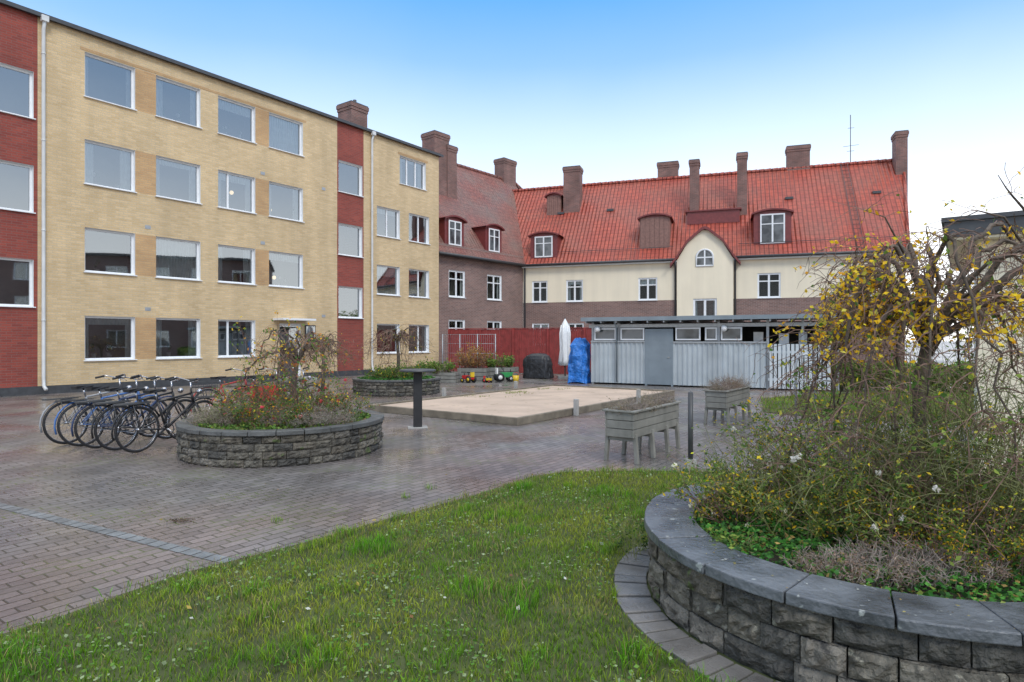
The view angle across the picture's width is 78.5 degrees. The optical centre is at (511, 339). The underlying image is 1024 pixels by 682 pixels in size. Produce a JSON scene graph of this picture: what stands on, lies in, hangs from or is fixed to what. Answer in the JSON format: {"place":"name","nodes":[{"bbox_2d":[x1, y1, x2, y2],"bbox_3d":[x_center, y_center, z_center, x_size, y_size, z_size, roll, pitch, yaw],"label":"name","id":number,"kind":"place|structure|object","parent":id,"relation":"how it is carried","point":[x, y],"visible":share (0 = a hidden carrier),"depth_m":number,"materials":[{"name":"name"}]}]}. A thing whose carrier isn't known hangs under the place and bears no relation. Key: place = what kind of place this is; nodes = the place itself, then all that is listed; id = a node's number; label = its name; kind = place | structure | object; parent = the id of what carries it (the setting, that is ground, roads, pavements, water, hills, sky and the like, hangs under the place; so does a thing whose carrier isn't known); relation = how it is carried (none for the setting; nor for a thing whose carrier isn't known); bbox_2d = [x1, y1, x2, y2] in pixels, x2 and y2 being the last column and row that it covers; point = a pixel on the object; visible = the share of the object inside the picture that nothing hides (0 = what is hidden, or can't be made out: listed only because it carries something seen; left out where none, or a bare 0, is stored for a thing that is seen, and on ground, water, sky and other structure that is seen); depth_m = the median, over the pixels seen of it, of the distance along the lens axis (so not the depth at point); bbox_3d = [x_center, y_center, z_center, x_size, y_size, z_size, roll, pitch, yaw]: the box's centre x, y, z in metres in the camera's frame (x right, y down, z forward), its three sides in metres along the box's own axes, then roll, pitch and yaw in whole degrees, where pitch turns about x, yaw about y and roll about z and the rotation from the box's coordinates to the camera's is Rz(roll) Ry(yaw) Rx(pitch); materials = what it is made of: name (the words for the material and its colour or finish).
{"place":"outdoors","nodes":[
{"label":"outdoors","id":0,"kind":"place"},
{"bbox_2d":[0,462,1020,681],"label":"lawn","id":1,"kind":"structure","parent":0,"point":[383,636],"depth_m":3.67,"materials":[{"name":"plant"}]},
{"bbox_2d":[0,468,709,681],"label":"clover patch","id":2,"kind":"object","parent":1,"relation":"on","point":[37,648],"visible":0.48,"depth_m":3.69,"materials":[{"name":"green plant"}]},
{"bbox_2d":[38,472,691,652],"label":"fallen leaves","id":3,"kind":"object","parent":1,"relation":"on","point":[307,608],"visible":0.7,"depth_m":3.77,"materials":[{"name":"yellow plant"}]},
{"bbox_2d":[602,503,648,558],"bbox_3d":[0.902,1.437,4.753,0.438,0.431,0.604,0,0,37],"label":"grass tuft","id":4,"kind":"object","parent":1,"relation":"on","point":[642,541],"visible":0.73,"depth_m":4.77,"materials":[{"name":"green plant"}]},
{"bbox_2d":[614,478,1023,681],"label":"stone planter","id":5,"kind":"object","parent":1,"relation":"on","point":[780,622],"visible":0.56,"depth_m":3.00,"materials":[{"name":"stone"}]},
{"bbox_2d":[696,528,772,555],"bbox_3d":[1.277,1.198,3.725,0.489,0.167,0.488,0,0,0],"label":"ivy shrub","id":6,"kind":"object","parent":5,"relation":"on","point":[721,537],"visible":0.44,"depth_m":3.74,"materials":[{"name":"green plant"}]},
{"bbox_2d":[662,443,830,539],"bbox_3d":[1.637,1.030,4.340,1.084,0.615,1.094,0,0,36],"label":"rose shrub","id":7,"kind":"object","parent":5,"relation":"on","point":[712,508],"visible":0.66,"depth_m":4.26,"materials":[{"name":"green plant"}]},
{"bbox_2d":[667,346,1023,535],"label":"rose shrub","id":8,"kind":"object","parent":5,"relation":"on","point":[835,423],"visible":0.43,"depth_m":4.19,"materials":[{"name":"green plant"}]},
{"bbox_2d":[669,386,1023,551],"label":"rose shrub","id":9,"kind":"object","parent":5,"relation":"on","point":[820,501],"visible":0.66,"depth_m":3.86,"materials":[{"name":"green plant"}]},
{"bbox_2d":[689,490,1023,602],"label":"ivy groundcover","id":10,"kind":"object","parent":5,"relation":"on","point":[1016,595],"visible":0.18,"depth_m":3.55,"materials":[{"name":"green plant"}]},
{"bbox_2d":[711,162,1023,565],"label":"weeping tree","id":11,"kind":"object","parent":5,"relation":"on","point":[918,310],"visible":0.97,"depth_m":3.85,"materials":[{"name":"yellow plant"}]},
{"bbox_2d":[772,322,1023,554],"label":"broom shrub","id":12,"kind":"object","parent":5,"relation":"on","point":[1004,484],"visible":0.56,"depth_m":3.81,"materials":[{"name":"green plant"}]},
{"bbox_2d":[776,532,1022,591],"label":"dry heather","id":13,"kind":"object","parent":5,"relation":"on","point":[857,561],"visible":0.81,"depth_m":3.25,"materials":[{"name":"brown plant"}]},
{"bbox_2d":[820,457,1023,585],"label":"barberry shrub","id":14,"kind":"object","parent":5,"relation":"on","point":[951,540],"visible":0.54,"depth_m":3.46,"materials":[{"name":"green plant"}]},
{"bbox_2d":[0,341,1023,633],"bbox_3d":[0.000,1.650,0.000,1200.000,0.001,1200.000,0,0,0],"label":"paved ground","id":15,"kind":"structure","parent":0,"point":[48,569],"depth_m":7.38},
{"bbox_2d":[39,374,152,443],"bbox_3d":[-6.790,1.118,10.325,0.634,1.059,1.774,-4,-2,28],"label":"bicycle","id":16,"kind":"object","parent":15,"relation":"on","point":[48,436],"visible":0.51,"depth_m":9.98,"materials":[{"name":"black metal"}]},
{"bbox_2d":[53,374,170,445],"bbox_3d":[-6.390,1.119,10.117,0.634,1.059,1.774,-5,-3,31],"label":"bicycle","id":17,"kind":"object","parent":15,"relation":"on","point":[63,438],"visible":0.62,"depth_m":9.81,"materials":[{"name":"black metal"}]},
{"bbox_2d":[0,503,235,562],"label":"paving sett line","id":18,"kind":"object","parent":15,"relation":"on","point":[190,551],"visible":0.98,"depth_m":5.29,"materials":[{"name":"stone"}]},
{"bbox_2d":[71,376,187,447],"bbox_3d":[-5.989,1.117,9.918,0.634,1.059,1.774,0,0,31],"label":"bicycle","id":19,"kind":"object","parent":15,"relation":"on","point":[116,389],"visible":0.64,"depth_m":9.60,"materials":[{"name":"black metal"}]},
{"bbox_2d":[91,376,201,450],"bbox_3d":[-5.613,1.117,9.751,0.634,1.059,1.774,0,0,28],"label":"bicycle","id":20,"kind":"object","parent":15,"relation":"on","point":[171,405],"visible":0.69,"depth_m":9.52,"materials":[{"name":"metal"}]},
{"bbox_2d":[111,376,219,452],"bbox_3d":[-5.214,1.117,9.571,0.634,1.059,1.774,1,0,27],"label":"bicycle","id":21,"kind":"object","parent":15,"relation":"on","point":[190,406],"visible":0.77,"depth_m":9.35,"materials":[{"name":"black metal"}]},
{"bbox_2d":[163,516,203,522],"bbox_3d":[-2.952,1.637,5.690,0.376,0.027,0.209,0,0,0],"label":"leaf debris","id":22,"kind":"object","parent":15,"relation":"on","point":[175,519],"visible":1,"depth_m":5.68,"materials":[{"name":"brown plant"}]},
{"bbox_2d":[0,4,438,396],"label":"walls","id":23,"kind":"structure","parent":15,"relation":"on","point":[144,298],"depth_m":22.29,"materials":[{"name":"yellow brick"}]},
{"bbox_2d":[0,53,430,380],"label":"windows and door","id":24,"kind":"structure","parent":23,"relation":"attached to","point":[108,252],"depth_m":22.80,"materials":[{"name":"white paint"}]},
{"bbox_2d":[0,0,443,390],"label":"roof and downpipes","id":25,"kind":"structure","parent":23,"relation":"attached to","point":[45,18],"depth_m":18.97,"materials":[{"name":"metal"}]},
{"bbox_2d":[336,99,368,127],"bbox_3d":[-7.865,-10.750,30.946,1.120,2.200,1.120,0,0,36],"label":"chimney","id":26,"kind":"object","parent":25,"relation":"on","point":[354,111],"visible":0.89,"depth_m":30.56,"materials":[{"name":"brick"}]},
{"bbox_2d":[190,368,265,415],"bbox_3d":[-5.768,1.118,12.855,0.634,1.059,1.774,-4,-2,31],"label":"bicycle","id":27,"kind":"object","parent":15,"relation":"on","point":[212,389],"visible":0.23,"depth_m":12.66,"materials":[{"name":"black metal"}]},
{"bbox_2d":[227,368,298,404],"bbox_3d":[-5.167,1.118,13.054,0.634,1.059,1.774,-4,-2,31],"label":"bicycle","id":28,"kind":"object","parent":15,"relation":"on","point":[248,377],"visible":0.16,"depth_m":12.84,"materials":[{"name":"black metal"}]},
{"bbox_2d":[175,408,383,467],"bbox_3d":[-3.420,1.407,9.450,2.917,0.478,2.912,0,0,0],"label":"stone planter","id":29,"kind":"object","parent":15,"relation":"on","point":[235,448],"visible":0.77,"depth_m":8.20,"materials":[{"name":"stone"}]},
{"bbox_2d":[179,401,256,427],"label":"dry heather","id":30,"kind":"object","parent":29,"relation":"on","point":[214,415],"visible":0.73,"depth_m":8.84,"materials":[{"name":"brown plant"}]},
{"bbox_2d":[229,310,309,411],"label":"bare shoots","id":31,"kind":"object","parent":29,"relation":"on","point":[281,346],"visible":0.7,"depth_m":9.29,"materials":[{"name":"brown plant"}]},
{"bbox_2d":[193,409,370,429],"bbox_3d":[-3.419,1.199,9.443,2.526,0.142,2.526,0,0,0],"label":"groundcover","id":32,"kind":"object","parent":29,"relation":"on","point":[242,427],"visible":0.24,"depth_m":8.59,"materials":[{"name":"green plant"}]},
{"bbox_2d":[222,324,359,409],"bbox_3d":[-3.490,0.543,9.694,2.103,1.523,2.059,0,0,0],"label":"weeping tree","id":33,"kind":"object","parent":29,"relation":"on","point":[296,358],"visible":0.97,"depth_m":9.41,"materials":[{"name":"brown plant"}]},
{"bbox_2d":[206,368,379,427],"bbox_3d":[-3.274,0.858,9.458,2.570,0.853,2.524,0,0,0],"label":"rose shrub","id":34,"kind":"object","parent":29,"relation":"on","point":[327,401],"visible":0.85,"depth_m":9.15,"materials":[{"name":"green plant"}]},
{"bbox_2d":[253,396,359,428],"bbox_3d":[-2.914,1.026,8.950,1.517,0.414,1.268,0,0,0],"label":"dry heather","id":35,"kind":"object","parent":29,"relation":"on","point":[330,418],"visible":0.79,"depth_m":8.70,"materials":[{"name":"brown plant"}]},
{"bbox_2d":[284,331,362,392],"bbox_3d":[-5.450,0.638,18.136,2.267,1.831,2.787,0,0,0],"label":"weeping tree","id":36,"kind":"object","parent":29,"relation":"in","point":[333,360],"visible":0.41,"depth_m":18.15,"materials":[{"name":"brown plant"}]},
{"bbox_2d":[271,515,288,522],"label":"weed tuft","id":37,"kind":"object","parent":15,"relation":"on","point":[278,519],"visible":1,"depth_m":5.64,"materials":[{"name":"green plant"}]},
{"bbox_2d":[250,367,323,403],"bbox_3d":[-4.640,1.118,13.139,0.634,1.059,1.774,-4,-2,34],"label":"bicycle","id":38,"kind":"object","parent":15,"relation":"on","point":[303,370],"visible":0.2,"depth_m":12.94,"materials":[{"name":"black metal"}]},
{"bbox_2d":[352,375,440,395],"bbox_3d":[-3.561,1.407,19.401,2.706,0.477,2.714,0,0,0],"label":"stone planter","id":39,"kind":"object","parent":15,"relation":"on","point":[367,387],"visible":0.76,"depth_m":18.21,"materials":[{"name":"stone"}]},
{"bbox_2d":[351,324,437,375],"bbox_3d":[-3.563,0.539,19.306,2.662,2.027,2.623,0,0,0],"label":"weeping tree","id":40,"kind":"object","parent":39,"relation":"in","point":[404,336],"visible":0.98,"depth_m":19.22,"materials":[{"name":"brown plant"}]},
{"bbox_2d":[357,375,434,379],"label":"groundcover","id":41,"kind":"object","parent":39,"relation":"on","point":[400,378],"visible":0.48,"depth_m":18.87,"materials":[{"name":"green plant"}]},
{"bbox_2d":[364,357,429,378],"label":"rose shrub","id":42,"kind":"object","parent":39,"relation":"on","point":[387,372],"visible":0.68,"depth_m":19.07,"materials":[{"name":"green plant"}]},
{"bbox_2d":[290,227,522,369],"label":"walls","id":43,"kind":"structure","parent":15,"relation":"on","point":[474,307],"depth_m":35.78,"materials":[{"name":"brown brick"}]},
{"bbox_2d":[449,270,500,329],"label":"windows","id":44,"kind":"structure","parent":43,"relation":"attached to","point":[456,284],"depth_m":36.45,"materials":[{"name":"white paint"}]},
{"bbox_2d":[439,163,525,265],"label":"roof","id":45,"kind":"structure","parent":43,"relation":"on","point":[484,198],"depth_m":40.07,"materials":[{"name":"tile"}]},
{"bbox_2d":[421,130,516,198],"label":"chimneys","id":46,"kind":"object","parent":45,"relation":"on","point":[438,142],"visible":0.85,"depth_m":38.05,"materials":[{"name":"brick"}]},
{"bbox_2d":[439,215,504,255],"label":"dormers","id":47,"kind":"object","parent":45,"relation":"attached to","point":[451,230],"visible":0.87,"depth_m":35.49,"materials":[{"name":"red paint"}]},
{"bbox_2d":[399,369,435,428],"bbox_3d":[-1.760,1.105,11.700,0.678,1.090,0.678,0,0,-11],"label":"bollard light","id":48,"kind":"object","parent":15,"relation":"on","point":[417,398],"visible":1,"depth_m":11.64,"materials":[{"name":"metal"}]},
{"bbox_2d":[422,371,460,382],"bbox_3d":[-2.938,1.450,24.213,1.800,0.380,0.800,0,0,11],"label":"wooden planter box","id":49,"kind":"object","parent":15,"relation":"on","point":[451,377],"visible":0.38,"depth_m":23.74,"materials":[{"name":"grey wood"}]},
{"bbox_2d":[411,358,456,374],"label":"green bush","id":50,"kind":"object","parent":49,"relation":"in","point":[437,365],"visible":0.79,"depth_m":23.97,"materials":[{"name":"green plant"}]},
{"bbox_2d":[460,372,476,382],"bbox_3d":[-1.664,1.448,23.913,0.559,0.403,0.351,0,0,42],"label":"toy tractor","id":51,"kind":"object","parent":15,"relation":"on","point":[471,377],"visible":0.99,"depth_m":23.84,"materials":[{"name":"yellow plastic"}]},
{"bbox_2d":[442,334,495,370],"bbox_3d":[-2.032,0.700,29.337,2.758,1.900,0.058,0,0,20],"label":"wire fence","id":52,"kind":"object","parent":15,"relation":"on","point":[475,343],"visible":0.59,"depth_m":29.21,"materials":[{"name":"grey metal"}]},
{"bbox_2d":[457,367,489,379],"bbox_3d":[-1.532,1.400,25.473,1.200,0.480,0.800,0,0,11],"label":"wooden planter box","id":53,"kind":"object","parent":15,"relation":"on","point":[479,373],"visible":0.59,"depth_m":25.06,"materials":[{"name":"grey wood"}]},
{"bbox_2d":[449,342,496,367],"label":"autumn bush","id":54,"kind":"object","parent":53,"relation":"on","point":[479,359],"visible":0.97,"depth_m":25.56,"materials":[{"name":"brown plant"}]},
{"bbox_2d":[482,376,492,382],"bbox_3d":[-0.939,1.526,23.994,0.344,0.248,0.216,0,0,29],"label":"toy tractor","id":55,"kind":"object","parent":15,"relation":"on","point":[487,379],"visible":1,"depth_m":23.94,"materials":[{"name":"yellow plastic"}]},
{"bbox_2d":[493,368,512,381],"bbox_3d":[-0.326,1.387,24.608,0.731,0.527,0.459,0,0,-17],"label":"toy tractor","id":56,"kind":"object","parent":15,"relation":"on","point":[500,376],"visible":0.95,"depth_m":24.49,"materials":[{"name":"plastic"}]},
{"bbox_2d":[489,367,518,379],"bbox_3d":[-0.332,1.390,25.783,1.100,0.500,0.800,0,0,11],"label":"wooden planter box","id":57,"kind":"object","parent":15,"relation":"on","point":[505,369],"visible":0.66,"depth_m":25.45,"materials":[{"name":"grey wood"}]},
{"bbox_2d":[485,352,517,367],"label":"green bush","id":58,"kind":"object","parent":57,"relation":"in","point":[506,362],"visible":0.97,"depth_m":25.64,"materials":[{"name":"green plant"}]},
{"bbox_2d":[513,372,518,381],"bbox_3d":[0.150,1.462,24.300,0.271,0.376,0.253,0,0,0],"label":"toy bucket","id":59,"kind":"object","parent":15,"relation":"on","point":[515,377],"visible":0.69,"depth_m":24.22,"materials":[{"name":"yellow plastic"}]},
{"bbox_2d":[448,327,591,373],"bbox_3d":[0.252,0.552,29.904,7.692,2.195,0.130,0,0,26],"label":"red plank fence","id":60,"kind":"object","parent":15,"relation":"on","point":[525,342],"visible":0.55,"depth_m":29.90,"materials":[{"name":"red wood"}]},
{"bbox_2d":[367,381,674,425],"bbox_3d":[0.725,1.470,16.437,4.540,0.360,8.000,0,0,36],"label":"boules court","id":61,"kind":"object","parent":15,"relation":"on","point":[507,408],"visible":0.85,"depth_m":15.01,"materials":[{"name":"soil"}]},
{"bbox_2d":[460,387,569,396],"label":"court weeds","id":62,"kind":"object","parent":61,"relation":"on","point":[517,392],"visible":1,"depth_m":18.11,"materials":[{"name":"green plant"}]},
{"bbox_2d":[523,353,553,378],"bbox_3d":[1.101,1.115,26.609,1.315,1.060,0.775,0,0,17],"label":"covered grill","id":63,"kind":"object","parent":15,"relation":"on","point":[537,365],"visible":1,"depth_m":26.28,"materials":[{"name":"black fabric"}]},
{"bbox_2d":[557,319,570,378],"bbox_3d":[2.250,0.340,26.600,0.607,2.620,0.600,0,0,0],"label":"folded parasol","id":64,"kind":"object","parent":15,"relation":"on","point":[564,340],"visible":0.94,"depth_m":26.43,"materials":[{"name":"white fabric"}]},
{"bbox_2d":[568,337,590,383],"bbox_3d":[2.582,0.790,23.861,0.924,1.740,1.003,0,0,23],"label":"tarpaulin covered furniture","id":65,"kind":"object","parent":15,"relation":"on","point":[579,363],"visible":0.98,"depth_m":23.52,"materials":[{"name":"blue plastic"}]},
{"bbox_2d":[602,400,681,464],"bbox_3d":[1.903,1.298,9.030,0.503,0.705,1.680,0,0,36],"label":"raised planter box","id":66,"kind":"object","parent":15,"relation":"on","point":[624,427],"visible":0.93,"depth_m":8.54,"materials":[{"name":"grey wood"}]},
{"bbox_2d":[605,398,648,414],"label":"heather plant","id":67,"kind":"object","parent":66,"relation":"in","point":[623,407],"visible":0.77,"depth_m":8.49,"materials":[{"name":"brown plant"}]},
{"bbox_2d":[614,394,658,411],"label":"heather plant","id":68,"kind":"object","parent":66,"relation":"in","point":[644,403],"visible":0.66,"depth_m":8.81,"materials":[{"name":"brown plant"}]},
{"bbox_2d":[636,394,668,408],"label":"heather plant","id":69,"kind":"object","parent":66,"relation":"in","point":[651,401],"visible":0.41,"depth_m":9.12,"materials":[{"name":"brown plant"}]},
{"bbox_2d":[640,387,678,404],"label":"heather plant","id":70,"kind":"object","parent":66,"relation":"in","point":[663,399],"visible":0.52,"depth_m":9.51,"materials":[{"name":"brown plant"}]},
{"bbox_2d":[684,391,696,470],"bbox_3d":[2.250,1.150,7.900,0.120,1.000,0.120,0,0,0],"label":"steel bollard","id":71,"kind":"object","parent":15,"relation":"on","point":[690,424],"visible":0.8,"depth_m":7.87,"materials":[{"name":"metal"}]},
{"bbox_2d":[523,230,904,363],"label":"walls","id":72,"kind":"structure","parent":15,"relation":"on","point":[610,290],"depth_m":36.10,"materials":[{"name":"beige paint"}]},
{"bbox_2d":[531,249,865,337],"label":"windows","id":73,"kind":"structure","parent":72,"relation":"attached to","point":[768,285],"depth_m":37.17,"materials":[{"name":"white paint"}]},
{"bbox_2d":[512,115,909,327],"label":"roof","id":74,"kind":"structure","parent":72,"relation":"on","point":[602,227],"depth_m":37.85,"materials":[{"name":"red tile"}]},
{"bbox_2d":[528,192,793,258],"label":"dormers","id":75,"kind":"object","parent":74,"relation":"attached to","point":[772,226],"visible":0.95,"depth_m":37.30,"materials":[{"name":"red paint"}]},
{"bbox_2d":[562,130,908,214],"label":"chimneys","id":76,"kind":"object","parent":74,"relation":"attached to","point":[797,155],"visible":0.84,"depth_m":38.73,"materials":[{"name":"brick"}]},
{"bbox_2d":[581,313,854,389],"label":"corrugated shed","id":77,"kind":"structure","parent":15,"relation":"on","point":[675,350],"depth_m":21.86,"materials":[{"name":"paint"}]},
{"bbox_2d":[703,385,751,423],"bbox_3d":[4.407,1.317,12.772,0.503,0.665,1.660,0,0,36],"label":"raised planter box","id":78,"kind":"object","parent":15,"relation":"on","point":[716,400],"visible":0.87,"depth_m":12.25,"materials":[{"name":"grey wood"}]},
{"bbox_2d":[701,379,737,395],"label":"heather plant","id":79,"kind":"object","parent":78,"relation":"in","point":[713,387],"visible":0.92,"depth_m":12.24,"materials":[{"name":"brown plant"}]},
{"bbox_2d":[705,375,740,389],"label":"heather plant","id":80,"kind":"object","parent":78,"relation":"in","point":[733,383],"visible":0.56,"depth_m":12.56,"materials":[{"name":"brown plant"}]},
{"bbox_2d":[716,372,748,388],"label":"heather plant","id":81,"kind":"object","parent":78,"relation":"in","point":[734,380],"visible":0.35,"depth_m":12.83,"materials":[{"name":"brown plant"}]},
{"bbox_2d":[719,370,756,386],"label":"heather plant","id":82,"kind":"object","parent":78,"relation":"in","point":[740,380],"visible":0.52,"depth_m":13.14,"materials":[{"name":"brown plant"}]},
{"bbox_2d":[795,353,816,420],"bbox_3d":[5.950,0.963,12.700,0.449,1.374,0.050,0,0,0],"label":"steel hoop stand","id":83,"kind":"object","parent":15,"relation":"on","point":[801,355],"visible":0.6,"depth_m":12.68,"materials":[{"name":"grey metal"}]},
{"bbox_2d":[831,358,973,392],"bbox_3d":[16.151,1.120,18.595,12.273,1.210,1.177,0,0,15],"label":"hedge","id":84,"kind":"object","parent":15,"relation":"on","point":[888,376],"visible":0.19,"depth_m":19.49,"materials":[{"name":"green plant"}]},
{"bbox_2d":[945,284,973,364],"bbox_3d":[42.016,-0.912,31.998,36.430,5.374,3.318,0,0,6],"label":"distant hedge","id":85,"kind":"object","parent":15,"relation":"on","point":[963,351],"visible":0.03,"depth_m":34.60,"materials":[{"name":"green plant"}]},
{"bbox_2d":[941,210,1023,490],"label":"cream outbuilding","id":86,"kind":"structure","parent":15,"relation":"on","point":[971,225],"depth_m":6.86,"materials":[{"name":"paint"}]},
{"bbox_2d":[8,0,1023,340],"label":"sky","id":87,"kind":"structure","parent":0,"point":[615,90],"materials":[{"name":"blue"}]},
{"bbox_2d":[760,390,973,425],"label":"lawn","id":88,"kind":"structure","parent":0,"point":[784,409],"depth_m":15.77,"materials":[{"name":"plant"}]}
]}

